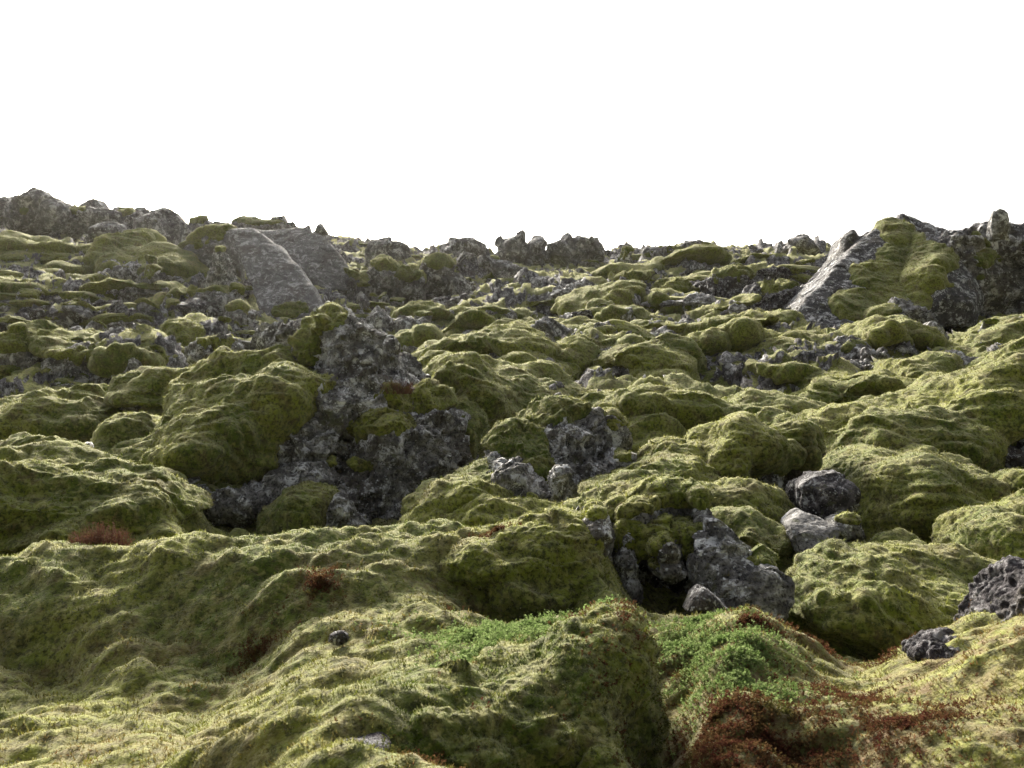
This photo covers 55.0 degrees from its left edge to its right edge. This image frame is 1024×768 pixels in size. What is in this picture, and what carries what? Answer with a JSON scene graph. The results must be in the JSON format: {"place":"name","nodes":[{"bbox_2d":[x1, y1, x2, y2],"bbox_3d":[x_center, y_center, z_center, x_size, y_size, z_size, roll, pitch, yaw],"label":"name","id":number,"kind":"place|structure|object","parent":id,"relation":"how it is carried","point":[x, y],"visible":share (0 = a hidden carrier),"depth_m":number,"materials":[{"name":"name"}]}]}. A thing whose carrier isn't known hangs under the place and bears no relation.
{"place":"outdoors","nodes":[
{"label":"outdoors","id":0,"kind":"place"},
{"bbox_2d":[0,226,1023,767],"bbox_3d":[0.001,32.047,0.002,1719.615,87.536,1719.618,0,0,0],"label":"hillside","id":1,"kind":"structure","parent":0,"point":[114,656],"depth_m":4.61,"materials":[{"name":"plant"}]},
{"bbox_2d":[9,299,50,309],"bbox_3d":[-12.881,-2.106,26.283,1.082,0.318,0.593,2,-5,-19],"label":"moss hummock","id":2,"kind":"object","parent":1,"relation":"on","point":[26,304],"visible":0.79,"depth_m":26.14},
{"bbox_2d":[2,187,82,238],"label":"skyline rock","id":3,"kind":"object","parent":1,"relation":"on","point":[21,213],"visible":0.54,"depth_m":41.76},
{"bbox_2d":[0,230,92,263],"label":"moss mound","id":4,"kind":"object","parent":1,"relation":"on","point":[17,246],"visible":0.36,"depth_m":32.56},
{"bbox_2d":[0,319,108,382],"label":"ragged outcrop","id":5,"kind":"object","parent":1,"relation":"on","point":[15,354],"visible":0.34,"depth_m":15.70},
{"bbox_2d":[37,194,79,236],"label":"skyline rock","id":6,"kind":"object","parent":1,"relation":"on","point":[54,214],"visible":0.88,"depth_m":40.69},
{"bbox_2d":[0,381,122,442],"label":"moss mound","id":7,"kind":"object","parent":1,"relation":"on","point":[80,412],"visible":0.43,"depth_m":11.57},
{"bbox_2d":[60,300,98,328],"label":"lava block","id":8,"kind":"structure","parent":1,"relation":"on","point":[81,309],"depth_m":23.21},
{"bbox_2d":[59,291,115,302],"bbox_3d":[-11.145,-2.143,25.874,1.488,0.584,0.771,8,3,-38],"label":"moss hummock","id":9,"kind":"object","parent":1,"relation":"on","point":[65,296],"visible":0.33,"depth_m":25.50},
{"bbox_2d":[0,259,184,301],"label":"moss mound","id":10,"kind":"object","parent":1,"relation":"on","point":[123,290],"visible":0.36,"depth_m":26.75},
{"bbox_2d":[15,287,44,299],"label":"lava stone","id":11,"kind":"object","parent":10,"relation":"on","point":[29,293],"visible":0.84,"depth_m":26.68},
{"bbox_2d":[67,206,122,233],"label":"skyline rock","id":12,"kind":"object","parent":1,"relation":"on","point":[83,219],"visible":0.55,"depth_m":41.13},
{"bbox_2d":[79,313,124,329],"bbox_3d":[-9.739,-1.435,23.453,1.292,0.425,0.875,-9,-6,-17],"label":"moss hummock","id":13,"kind":"object","parent":1,"relation":"on","point":[109,320],"visible":0.49,"depth_m":23.18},
{"bbox_2d":[67,516,137,545],"bbox_3d":[-2.397,0.884,5.760,0.438,0.212,0.319,0,0,0],"label":"heather shrub","id":14,"kind":"object","parent":1,"relation":"on","point":[91,539],"visible":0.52,"depth_m":5.73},
{"bbox_2d":[79,221,128,243],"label":"skyline rock","id":15,"kind":"object","parent":1,"relation":"on","point":[98,229],"visible":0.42,"depth_m":37.73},
{"bbox_2d":[25,325,184,378],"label":"moss mound","id":16,"kind":"object","parent":1,"relation":"on","point":[114,358],"visible":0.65,"depth_m":15.42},
{"bbox_2d":[0,432,214,555],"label":"moss mound","id":17,"kind":"object","parent":1,"relation":"on","point":[53,488],"visible":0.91,"depth_m":6.88,"materials":[{"name":"plant"}]},
{"bbox_2d":[89,410,161,451],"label":"moss mound","id":18,"kind":"object","parent":1,"relation":"on","point":[109,432],"visible":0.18,"depth_m":9.60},
{"bbox_2d":[113,370,141,411],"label":"capped rock","id":19,"kind":"object","parent":1,"relation":"on","point":[127,376],"visible":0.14,"depth_m":12.12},
{"bbox_2d":[112,206,149,229],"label":"skyline rock","id":20,"kind":"object","parent":1,"relation":"on","point":[129,214],"visible":0.34,"depth_m":41.73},
{"bbox_2d":[120,313,150,328],"bbox_3d":[-9.403,-1.453,23.654,1.517,0.424,0.864,-6,-9,1],"label":"moss hummock","id":21,"kind":"object","parent":1,"relation":"on","point":[139,318],"visible":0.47,"depth_m":23.33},
{"bbox_2d":[82,227,208,288],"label":"moss mound","id":22,"kind":"object","parent":1,"relation":"on","point":[117,255],"visible":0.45,"depth_m":30.59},
{"bbox_2d":[102,364,192,407],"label":"moss mound","id":23,"kind":"object","parent":1,"relation":"on","point":[147,387],"visible":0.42,"depth_m":11.88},
{"bbox_2d":[136,264,161,283],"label":"lava stone","id":24,"kind":"object","parent":1,"relation":"on","point":[149,275],"visible":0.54,"depth_m":27.32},
{"bbox_2d":[134,292,167,317],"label":"lava stone","id":25,"kind":"object","parent":1,"relation":"on","point":[145,306],"visible":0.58,"depth_m":24.13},
{"bbox_2d":[132,208,195,244],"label":"skyline rock","id":26,"kind":"object","parent":1,"relation":"on","point":[172,227],"visible":0.53,"depth_m":40.36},
{"bbox_2d":[159,318,208,346],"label":"moss mound","id":27,"kind":"object","parent":1,"relation":"on","point":[185,332],"visible":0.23,"depth_m":18.38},
{"bbox_2d":[177,298,219,317],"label":"lava block","id":28,"kind":"structure","parent":1,"relation":"on","point":[191,305],"depth_m":24.28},
{"bbox_2d":[177,224,244,283],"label":"moss mound","id":29,"kind":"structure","parent":1,"relation":"on","point":[201,243],"depth_m":31.37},
{"bbox_2d":[165,284,258,330],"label":"rocky steps","id":30,"kind":"structure","parent":1,"relation":"on","point":[235,308],"depth_m":24.75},
{"bbox_2d":[205,245,243,296],"bbox_3d":[-7.743,-2.750,26.342,1.003,1.960,1.275,0,0,0],"label":"stone spike","id":31,"kind":"object","parent":30,"relation":"on","point":[221,270],"visible":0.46,"depth_m":25.96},
{"bbox_2d":[184,332,243,365],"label":"knobby rock","id":32,"kind":"object","parent":1,"relation":"on","point":[198,349],"visible":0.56,"depth_m":13.29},
{"bbox_2d":[106,343,335,485],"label":"moss dome","id":33,"kind":"structure","parent":1,"relation":"on","point":[232,417],"depth_m":9.07,"materials":[{"name":"plant"}]},
{"bbox_2d":[187,476,270,527],"bbox_3d":[-2.579,1.054,8.777,0.944,0.593,0.890,0,0,0],"label":"knobbly rock","id":34,"kind":"object","parent":1,"relation":"on","point":[235,506],"visible":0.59,"depth_m":8.46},
{"bbox_2d":[231,215,297,230],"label":"skyline rock","id":35,"kind":"object","parent":1,"relation":"on","point":[273,223],"visible":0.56,"depth_m":44.62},
{"bbox_2d":[242,318,301,350],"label":"rock spur","id":36,"kind":"structure","parent":1,"relation":"on","point":[254,344],"depth_m":11.42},
{"bbox_2d":[230,227,323,319],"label":"leaning slab","id":37,"kind":"structure","parent":1,"relation":"on","point":[280,282],"depth_m":28.36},
{"bbox_2d":[254,480,339,535],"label":"moss mound","id":38,"kind":"object","parent":1,"relation":"on","point":[306,504],"visible":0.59,"depth_m":8.28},
{"bbox_2d":[256,223,348,291],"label":"broad slab","id":39,"kind":"structure","parent":1,"relation":"on","point":[316,257],"depth_m":31.59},
{"bbox_2d":[328,630,349,645],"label":"black stone","id":40,"kind":"object","parent":1,"relation":"on","point":[339,637],"visible":1,"depth_m":4.21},
{"bbox_2d":[326,491,371,527],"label":"whitish stone","id":41,"kind":"object","parent":1,"relation":"on","point":[341,511],"visible":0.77,"depth_m":8.27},
{"bbox_2d":[339,267,370,301],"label":"lava stone","id":42,"kind":"object","parent":1,"relation":"on","point":[356,282],"visible":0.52,"depth_m":30.79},
{"bbox_2d":[254,301,475,521],"bbox_3d":[-1.573,0.282,10.152,2.585,2.418,3.072,0,0,0],"label":"great boulder","id":43,"kind":"object","parent":1,"relation":"on","point":[365,443],"visible":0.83,"depth_m":9.41,"materials":[{"name":"stone"}]},
{"bbox_2d":[344,732,390,751],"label":"grey stone","id":44,"kind":"object","parent":1,"relation":"on","point":[371,738],"visible":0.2,"depth_m":2.66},
{"bbox_2d":[221,519,521,678],"bbox_3d":[-0.640,1.054,4.979,1.566,0.608,0.730,0,0,-13],"label":"red heath","id":45,"kind":"object","parent":1,"relation":"on","point":[317,581],"visible":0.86,"depth_m":4.78,"materials":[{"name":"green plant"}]},
{"bbox_2d":[366,305,393,331],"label":"diamond rock","id":46,"kind":"object","parent":1,"relation":"on","point":[378,317],"visible":0.35,"depth_m":20.86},
{"bbox_2d":[365,237,411,266],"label":"skyline rock","id":47,"kind":"object","parent":1,"relation":"on","point":[397,251],"visible":0.55,"depth_m":41.72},
{"bbox_2d":[334,713,479,767],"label":"red heath","id":48,"kind":"object","parent":1,"relation":"on","point":[398,751],"visible":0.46,"depth_m":2.62,"materials":[{"name":"green plant"}]},
{"bbox_2d":[391,316,445,353],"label":"moss mound","id":49,"kind":"object","parent":1,"relation":"on","point":[412,335],"visible":0.57,"depth_m":18.79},
{"bbox_2d":[366,250,473,308],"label":"ragged crag","id":50,"kind":"structure","parent":1,"relation":"on","point":[434,275],"depth_m":30.88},
{"bbox_2d":[392,300,527,322],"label":"moss mound","id":51,"kind":"object","parent":1,"relation":"on","point":[439,310],"visible":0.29,"depth_m":23.36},
{"bbox_2d":[439,237,486,257],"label":"skyline rock","id":52,"kind":"object","parent":1,"relation":"on","point":[454,246],"visible":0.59,"depth_m":46.46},
{"bbox_2d":[441,308,495,333],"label":"moss mound","id":53,"kind":"object","parent":1,"relation":"on","point":[476,319],"visible":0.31,"depth_m":20.43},
{"bbox_2d":[397,456,560,526],"bbox_3d":[-0.225,0.934,7.718,1.425,0.702,1.913,0,0,-17],"label":"moss mound","id":54,"kind":"object","parent":1,"relation":"on","point":[470,495],"visible":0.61,"depth_m":7.24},
{"bbox_2d":[297,592,679,710],"bbox_3d":[-0.177,1.023,4.219,1.631,0.492,1.714,0,0,0],"label":"crowberry patch","id":55,"kind":"object","parent":1,"relation":"on","point":[489,632],"visible":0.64,"depth_m":4.02,"materials":[{"name":"green plant"}]},
{"bbox_2d":[411,320,582,380],"bbox_3d":[-0.262,-0.364,15.461,3.514,1.341,2.688,0,0,36],"label":"moss mound","id":56,"kind":"object","parent":1,"relation":"on","point":[516,341],"visible":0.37,"depth_m":14.58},
{"bbox_2d":[417,350,584,458],"bbox_3d":[-0.474,0.356,11.939,2.888,1.628,3.911,0,0,0],"label":"moss mound","id":57,"kind":"object","parent":1,"relation":"on","point":[489,391],"visible":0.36,"depth_m":11.21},
{"bbox_2d":[478,248,523,278],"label":"skyline rock","id":58,"kind":"object","parent":1,"relation":"on","point":[498,268],"visible":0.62,"depth_m":38.95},
{"bbox_2d":[495,230,532,265],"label":"skyline rock","id":59,"kind":"object","parent":1,"relation":"on","point":[513,249],"visible":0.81,"depth_m":43.75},
{"bbox_2d":[486,456,550,501],"bbox_3d":[0.098,0.833,7.872,0.630,0.526,0.719,0,0,0],"label":"ragged stone","id":60,"kind":"object","parent":1,"relation":"on","point":[517,476],"visible":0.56,"depth_m":7.65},
{"bbox_2d":[436,503,608,619],"bbox_3d":[0.037,0.974,5.469,1.011,0.572,0.979,0,0,0],"label":"moss mound","id":61,"kind":"object","parent":1,"relation":"on","point":[530,565],"visible":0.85,"depth_m":5.18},
{"bbox_2d":[406,600,670,767],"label":"moss mound","id":62,"kind":"object","parent":1,"relation":"on","point":[459,734],"visible":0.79,"depth_m":3.08,"materials":[{"name":"plant"}]},
{"bbox_2d":[501,266,595,288],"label":"moss mound","id":63,"kind":"object","parent":1,"relation":"on","point":[536,282],"visible":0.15,"depth_m":32.19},
{"bbox_2d":[527,235,572,266],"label":"skyline rock","id":64,"kind":"object","parent":1,"relation":"on","point":[557,252],"visible":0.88,"depth_m":45.55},
{"bbox_2d":[480,392,632,483],"bbox_3d":[0.386,0.629,8.927,1.160,1.104,2.150,0,0,23],"label":"wedge rock","id":65,"kind":"object","parent":1,"relation":"on","point":[543,435],"visible":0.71,"depth_m":8.60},
{"bbox_2d":[469,315,650,340],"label":"moss mound","id":66,"kind":"object","parent":1,"relation":"on","point":[553,328],"visible":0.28,"depth_m":17.80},
{"bbox_2d":[547,464,577,502],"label":"upright stone","id":67,"kind":"object","parent":1,"relation":"on","point":[562,485],"visible":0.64,"depth_m":7.47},
{"bbox_2d":[523,276,607,307],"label":"moss mound","id":68,"kind":"object","parent":1,"relation":"on","point":[556,292],"visible":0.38,"depth_m":28.76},
{"bbox_2d":[560,233,604,263],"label":"skyline rock","id":69,"kind":"object","parent":1,"relation":"on","point":[587,248],"visible":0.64,"depth_m":45.69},
{"bbox_2d":[555,332,617,371],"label":"mossy rock","id":70,"kind":"object","parent":1,"relation":"on","point":[582,351],"visible":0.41,"depth_m":15.03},
{"bbox_2d":[550,279,646,318],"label":"moss mound","id":71,"kind":"object","parent":1,"relation":"on","point":[628,292],"visible":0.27,"depth_m":26.81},
{"bbox_2d":[581,496,643,605],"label":"stone pillar","id":72,"kind":"structure","parent":1,"relation":"on","point":[596,519],"depth_m":5.63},
{"bbox_2d":[585,297,669,321],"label":"moss mound","id":73,"kind":"object","parent":1,"relation":"on","point":[612,310],"visible":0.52,"depth_m":23.21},
{"bbox_2d":[551,435,721,501],"bbox_3d":[1.299,0.754,8.317,1.208,0.575,2.844,0,0,27],"label":"moss mound","id":74,"kind":"object","parent":1,"relation":"on","point":[675,456],"visible":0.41,"depth_m":8.03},
{"bbox_2d":[579,447,636,480],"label":"rock","id":75,"kind":"object","parent":74,"relation":"on","point":[614,457],"visible":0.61,"depth_m":8.36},
{"bbox_2d":[593,332,707,381],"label":"moss mound","id":76,"kind":"object","parent":1,"relation":"on","point":[661,355],"visible":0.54,"depth_m":14.27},
{"bbox_2d":[612,512,702,584],"bbox_3d":[0.910,0.955,5.963,0.656,0.386,0.906,0,0,0],"label":"cave overhang","id":77,"kind":"object","parent":1,"relation":"on","point":[661,546],"visible":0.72,"depth_m":5.75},
{"bbox_2d":[639,565,687,593],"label":"cave back rock","id":78,"kind":"object","parent":1,"relation":"on","point":[646,574],"visible":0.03,"depth_m":6.22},
{"bbox_2d":[576,473,716,527],"bbox_3d":[0.839,0.779,6.383,0.858,0.438,1.125,0,0,0],"label":"cave roof rock","id":79,"kind":"object","parent":78,"relation":"on","point":[646,499],"visible":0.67,"depth_m":6.02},
{"bbox_2d":[638,242,691,261],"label":"skyline rock","id":80,"kind":"object","parent":1,"relation":"on","point":[661,250],"visible":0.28,"depth_m":43.80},
{"bbox_2d":[605,313,739,340],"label":"moss mound","id":81,"kind":"object","parent":1,"relation":"on","point":[684,327],"visible":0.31,"depth_m":18.91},
{"bbox_2d":[639,295,728,307],"bbox_3d":[4.587,-2.101,25.870,2.494,0.475,1.454,4,3,39],"label":"moss hummock","id":82,"kind":"object","parent":1,"relation":"on","point":[676,300],"visible":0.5,"depth_m":25.39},
{"bbox_2d":[590,243,786,279],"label":"moss mound","id":83,"kind":"object","parent":1,"relation":"on","point":[694,257],"visible":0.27,"depth_m":34.85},
{"bbox_2d":[574,382,827,453],"bbox_3d":[2.280,0.493,11.987,3.818,1.093,3.546,0,0,0],"label":"moss mound","id":84,"kind":"object","parent":1,"relation":"on","point":[649,411],"visible":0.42,"depth_m":11.04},
{"bbox_2d":[544,606,858,758],"bbox_3d":[0.799,1.042,3.971,1.165,0.527,1.576,0,0,10],"label":"crowberry patch","id":85,"kind":"object","parent":1,"relation":"on","point":[735,677],"visible":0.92,"depth_m":3.82,"materials":[{"name":"green plant"}]},
{"bbox_2d":[641,290,761,314],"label":"moss mound","id":86,"kind":"object","parent":1,"relation":"on","point":[738,303],"visible":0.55,"depth_m":25.19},
{"bbox_2d":[607,264,800,310],"bbox_3d":[5.952,-2.630,29.643,3.337,2.252,7.951,0,0,-38],"label":"dark rock band","id":87,"kind":"object","parent":1,"relation":"on","point":[729,281],"visible":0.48,"depth_m":28.69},
{"bbox_2d":[683,583,727,613],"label":"triangular stone","id":88,"kind":"object","parent":1,"relation":"on","point":[701,599],"visible":0.84,"depth_m":5.02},
{"bbox_2d":[683,316,770,370],"bbox_3d":[3.507,-0.455,16.757,2.121,1.349,2.646,0,0,0],"label":"mossy rock","id":89,"kind":"object","parent":1,"relation":"on","point":[741,334],"visible":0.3,"depth_m":15.76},
{"bbox_2d":[438,598,1023,767],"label":"red heath","id":90,"kind":"object","parent":1,"relation":"on","point":[768,744],"visible":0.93,"depth_m":3.16,"materials":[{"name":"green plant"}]},
{"bbox_2d":[683,510,794,623],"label":"lava slab","id":91,"kind":"structure","parent":1,"relation":"on","point":[727,566],"depth_m":5.51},
{"bbox_2d":[684,476,795,522],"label":"moss mound","id":92,"kind":"object","parent":1,"relation":"on","point":[773,502],"visible":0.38,"depth_m":7.30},
{"bbox_2d":[710,504,794,556],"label":"moss mound","id":93,"kind":"object","parent":1,"relation":"on","point":[749,525],"visible":0.4,"depth_m":6.74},
{"bbox_2d":[682,406,825,490],"bbox_3d":[2.210,0.714,9.024,1.796,1.037,1.263,0,0,-35],"label":"mossy overhang","id":94,"kind":"object","parent":1,"relation":"on","point":[771,445],"visible":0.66,"depth_m":8.52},
{"bbox_2d":[737,308,805,330],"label":"moss mound","id":95,"kind":"object","parent":1,"relation":"on","point":[772,317],"visible":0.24,"depth_m":19.87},
{"bbox_2d":[742,359,821,392],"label":"moss mound","id":96,"kind":"object","parent":1,"relation":"on","point":[796,371],"visible":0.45,"depth_m":13.95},
{"bbox_2d":[756,264,819,280],"bbox_3d":[9.580,-3.640,33.215,3.230,0.724,1.663,5,-10,-24],"label":"moss hummock","id":97,"kind":"object","parent":1,"relation":"on","point":[785,271],"visible":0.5,"depth_m":32.50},
{"bbox_2d":[774,234,820,255],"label":"skyline rock","id":98,"kind":"object","parent":1,"relation":"on","point":[804,244],"visible":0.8,"depth_m":43.80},
{"bbox_2d":[780,508,840,553],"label":"angular stone","id":99,"kind":"object","parent":1,"relation":"on","point":[805,530],"visible":0.77,"depth_m":6.67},
{"bbox_2d":[785,470,860,519],"bbox_3d":[2.416,0.913,7.612,0.514,0.506,0.788,0,0,0],"label":"round boulder","id":100,"kind":"object","parent":1,"relation":"on","point":[822,494],"visible":0.67,"depth_m":7.34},
{"bbox_2d":[824,509,864,541],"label":"squat stone","id":101,"kind":"object","parent":1,"relation":"on","point":[847,522],"visible":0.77,"depth_m":6.84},
{"bbox_2d":[743,314,947,359],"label":"moss mound","id":102,"kind":"object","parent":1,"relation":"on","point":[877,331],"visible":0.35,"depth_m":16.37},
{"bbox_2d":[790,367,916,403],"bbox_3d":[4.821,0.200,13.582,2.188,0.896,2.219,0,0,0],"label":"mossy rock","id":103,"kind":"object","parent":1,"relation":"on","point":[827,387],"visible":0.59,"depth_m":12.79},
{"bbox_2d":[757,599,971,668],"bbox_3d":[1.536,1.094,4.316,0.927,0.325,0.281,0,0,-4],"label":"red heath","id":104,"kind":"object","parent":1,"relation":"on","point":[886,656],"visible":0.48,"depth_m":4.30,"materials":[{"name":"green plant"}]},
{"bbox_2d":[850,347,889,360],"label":"rock","id":105,"kind":"object","parent":1,"relation":"on","point":[868,353],"visible":0.56,"depth_m":15.38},
{"bbox_2d":[784,213,985,329],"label":"tilted slab","id":106,"kind":"structure","parent":1,"relation":"on","point":[873,271],"depth_m":23.35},
{"bbox_2d":[784,535,996,660],"bbox_3d":[2.476,1.282,6.095,1.883,0.674,1.789,0,0,0],"label":"moss mound","id":107,"kind":"object","parent":1,"relation":"on","point":[868,600],"visible":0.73,"depth_m":5.63,"materials":[{"name":"plant"}]},
{"bbox_2d":[795,337,1023,472],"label":"moss mound","id":108,"kind":"object","parent":1,"relation":"on","point":[974,413],"visible":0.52,"depth_m":9.73,"materials":[{"name":"plant"}]},
{"bbox_2d":[855,350,966,400],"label":"moss mound","id":109,"kind":"object","parent":1,"relation":"on","point":[913,366],"visible":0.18,"depth_m":13.76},
{"bbox_2d":[820,435,1010,543],"bbox_3d":[3.667,1.011,8.826,1.899,1.081,2.503,0,0,0],"label":"moss mound","id":110,"kind":"object","parent":1,"relation":"on","point":[915,488],"visible":0.49,"depth_m":8.13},
{"bbox_2d":[901,627,959,661],"bbox_3d":[1.708,1.069,3.884,0.287,0.150,0.443,0,0,0],"label":"lava crust","id":111,"kind":"object","parent":1,"relation":"on","point":[924,644],"visible":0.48,"depth_m":3.88},
{"bbox_2d":[888,221,1023,323],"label":"ragged outcrop","id":112,"kind":"object","parent":1,"relation":"on","point":[995,270],"visible":0.47,"depth_m":24.73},
{"bbox_2d":[986,209,1010,241],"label":"pinnacle stone","id":113,"kind":"object","parent":112,"relation":"on","point":[998,227],"visible":1,"depth_m":23.95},
{"bbox_2d":[918,313,1023,367],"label":"moss mound","id":114,"kind":"object","parent":1,"relation":"on","point":[1006,330],"visible":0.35,"depth_m":16.34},
{"bbox_2d":[928,485,1023,560],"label":"moss mound","id":115,"kind":"object","parent":1,"relation":"on","point":[993,530],"visible":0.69,"depth_m":6.86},
{"bbox_2d":[953,555,1023,622],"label":"lava crust","id":116,"kind":"object","parent":1,"relation":"on","point":[999,583],"visible":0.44,"depth_m":4.18},
{"bbox_2d":[991,466,1023,493],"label":"moss mound","id":117,"kind":"object","parent":1,"relation":"on","point":[1013,478],"visible":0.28,"depth_m":8.24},
{"bbox_2d":[1004,439,1023,468],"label":"rock","id":118,"kind":"object","parent":1,"relation":"on","point":[1015,458],"visible":0.08,"depth_m":9.47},
{"bbox_2d":[0,0,1023,252],"label":"sky","id":119,"kind":"structure","parent":0,"point":[421,124],"materials":[{"name":"white"}]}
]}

